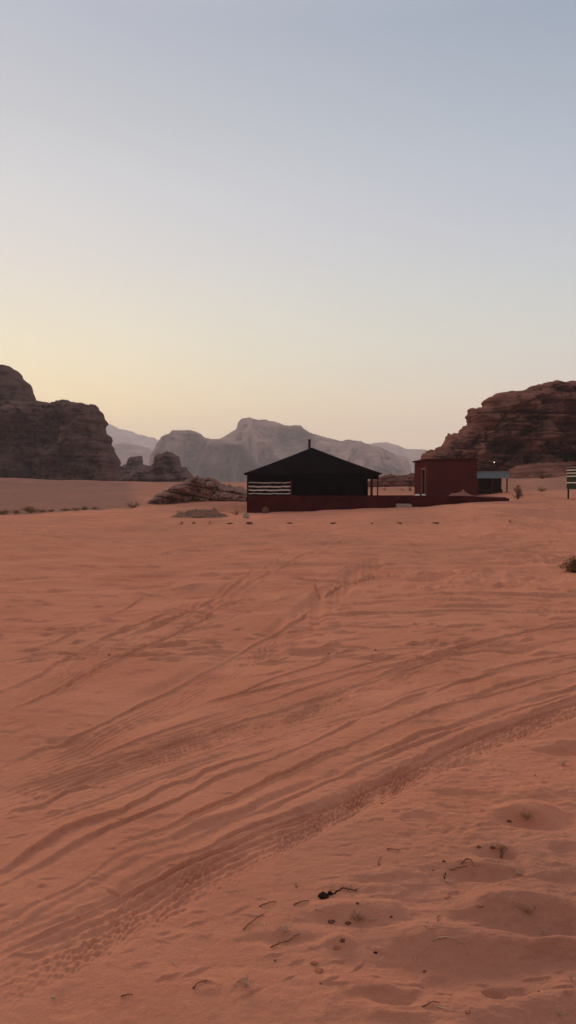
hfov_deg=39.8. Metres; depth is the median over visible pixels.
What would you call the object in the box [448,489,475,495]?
sand pile
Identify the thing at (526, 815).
dry grass tuft
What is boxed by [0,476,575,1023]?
sand ground
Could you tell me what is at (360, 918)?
dry grass tuft
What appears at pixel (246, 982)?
dry grass tuft
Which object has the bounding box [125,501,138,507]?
desert shrub
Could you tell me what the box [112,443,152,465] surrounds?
rounded hill
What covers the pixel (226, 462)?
distant spur
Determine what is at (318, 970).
sand clod
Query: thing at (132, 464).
blocky outcrop
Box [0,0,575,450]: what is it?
sky
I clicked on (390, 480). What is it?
scrubby ridge
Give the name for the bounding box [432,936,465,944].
dry twig
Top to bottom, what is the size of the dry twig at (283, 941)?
0.016 m
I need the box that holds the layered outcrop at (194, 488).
[147,475,246,504]
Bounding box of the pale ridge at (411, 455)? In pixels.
[369,442,426,472]
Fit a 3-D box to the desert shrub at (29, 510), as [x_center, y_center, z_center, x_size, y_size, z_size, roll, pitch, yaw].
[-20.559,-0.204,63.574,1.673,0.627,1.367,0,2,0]
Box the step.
[396,504,411,507]
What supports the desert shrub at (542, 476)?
on the sand ground
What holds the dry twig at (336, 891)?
on the sand ground
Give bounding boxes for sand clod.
[315,968,322,972]
[318,891,328,898]
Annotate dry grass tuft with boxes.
[235,973,256,986]
[277,922,292,932]
[350,911,369,925]
[517,903,537,912]
[520,810,532,820]
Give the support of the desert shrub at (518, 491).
on the sand ground
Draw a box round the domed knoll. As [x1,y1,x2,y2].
[118,451,193,481]
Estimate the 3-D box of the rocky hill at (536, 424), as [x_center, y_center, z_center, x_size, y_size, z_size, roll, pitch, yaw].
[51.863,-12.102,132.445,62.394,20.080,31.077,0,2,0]
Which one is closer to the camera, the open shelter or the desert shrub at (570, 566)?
the desert shrub at (570, 566)
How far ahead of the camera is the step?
58.99 m
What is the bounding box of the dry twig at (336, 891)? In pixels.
[329,884,357,893]
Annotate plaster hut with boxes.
[412,459,478,496]
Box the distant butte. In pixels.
[149,430,231,475]
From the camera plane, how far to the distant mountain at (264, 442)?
1600.27 m
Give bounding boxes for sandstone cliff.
[0,399,120,480]
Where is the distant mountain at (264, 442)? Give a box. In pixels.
[220,417,410,480]
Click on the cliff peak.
(14, 385)
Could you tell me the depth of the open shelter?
72.56 m
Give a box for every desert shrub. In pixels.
[0,508,11,513]
[20,506,38,512]
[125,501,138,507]
[513,484,523,499]
[532,469,554,478]
[557,555,575,572]
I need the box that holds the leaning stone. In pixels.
[262,506,268,512]
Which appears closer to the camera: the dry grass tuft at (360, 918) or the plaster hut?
the dry grass tuft at (360, 918)
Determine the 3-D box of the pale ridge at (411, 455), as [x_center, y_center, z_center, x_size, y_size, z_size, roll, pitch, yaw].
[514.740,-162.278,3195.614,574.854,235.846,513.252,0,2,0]
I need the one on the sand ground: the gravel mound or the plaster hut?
the gravel mound
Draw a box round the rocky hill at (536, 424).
[420,380,575,469]
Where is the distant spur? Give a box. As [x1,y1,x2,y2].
[194,442,259,482]
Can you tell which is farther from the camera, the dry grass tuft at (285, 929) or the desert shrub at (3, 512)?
the desert shrub at (3, 512)
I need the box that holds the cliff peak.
[0,364,36,401]
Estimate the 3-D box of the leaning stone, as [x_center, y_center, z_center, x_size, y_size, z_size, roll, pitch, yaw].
[-1.644,-0.077,58.439,0.567,0.706,0.486,0,2,-3]
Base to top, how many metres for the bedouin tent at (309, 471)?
4.621 m
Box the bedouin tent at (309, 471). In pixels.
[243,439,381,495]
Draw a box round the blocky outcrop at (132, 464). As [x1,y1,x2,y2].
[120,456,147,476]
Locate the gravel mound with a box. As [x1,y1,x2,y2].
[170,509,228,517]
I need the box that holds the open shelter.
[477,470,509,494]
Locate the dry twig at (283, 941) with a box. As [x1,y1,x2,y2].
[270,933,299,946]
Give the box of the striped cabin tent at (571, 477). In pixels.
[566,465,575,498]
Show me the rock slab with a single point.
(558, 469)
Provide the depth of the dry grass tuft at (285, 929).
3.02 m
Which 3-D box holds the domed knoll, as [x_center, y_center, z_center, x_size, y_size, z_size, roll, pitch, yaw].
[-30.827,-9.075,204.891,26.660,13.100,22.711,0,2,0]
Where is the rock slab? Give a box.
[509,461,575,478]
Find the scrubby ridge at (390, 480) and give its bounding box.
[368,473,413,486]
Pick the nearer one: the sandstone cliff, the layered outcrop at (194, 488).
the layered outcrop at (194, 488)
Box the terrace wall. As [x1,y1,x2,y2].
[247,495,508,512]
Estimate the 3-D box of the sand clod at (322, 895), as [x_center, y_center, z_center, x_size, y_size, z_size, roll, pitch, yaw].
[0.142,1.567,3.245,0.040,0.026,0.038,2,3,40]
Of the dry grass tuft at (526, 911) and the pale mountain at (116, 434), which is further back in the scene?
the pale mountain at (116, 434)
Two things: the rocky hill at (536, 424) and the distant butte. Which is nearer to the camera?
the rocky hill at (536, 424)
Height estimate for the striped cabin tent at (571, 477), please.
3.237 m
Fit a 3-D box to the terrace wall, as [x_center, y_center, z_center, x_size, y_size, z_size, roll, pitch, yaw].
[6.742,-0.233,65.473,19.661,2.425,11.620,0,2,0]
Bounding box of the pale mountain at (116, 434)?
[106,423,158,449]
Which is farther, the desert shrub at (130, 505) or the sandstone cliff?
the sandstone cliff
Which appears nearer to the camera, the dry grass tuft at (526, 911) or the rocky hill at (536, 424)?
the dry grass tuft at (526, 911)

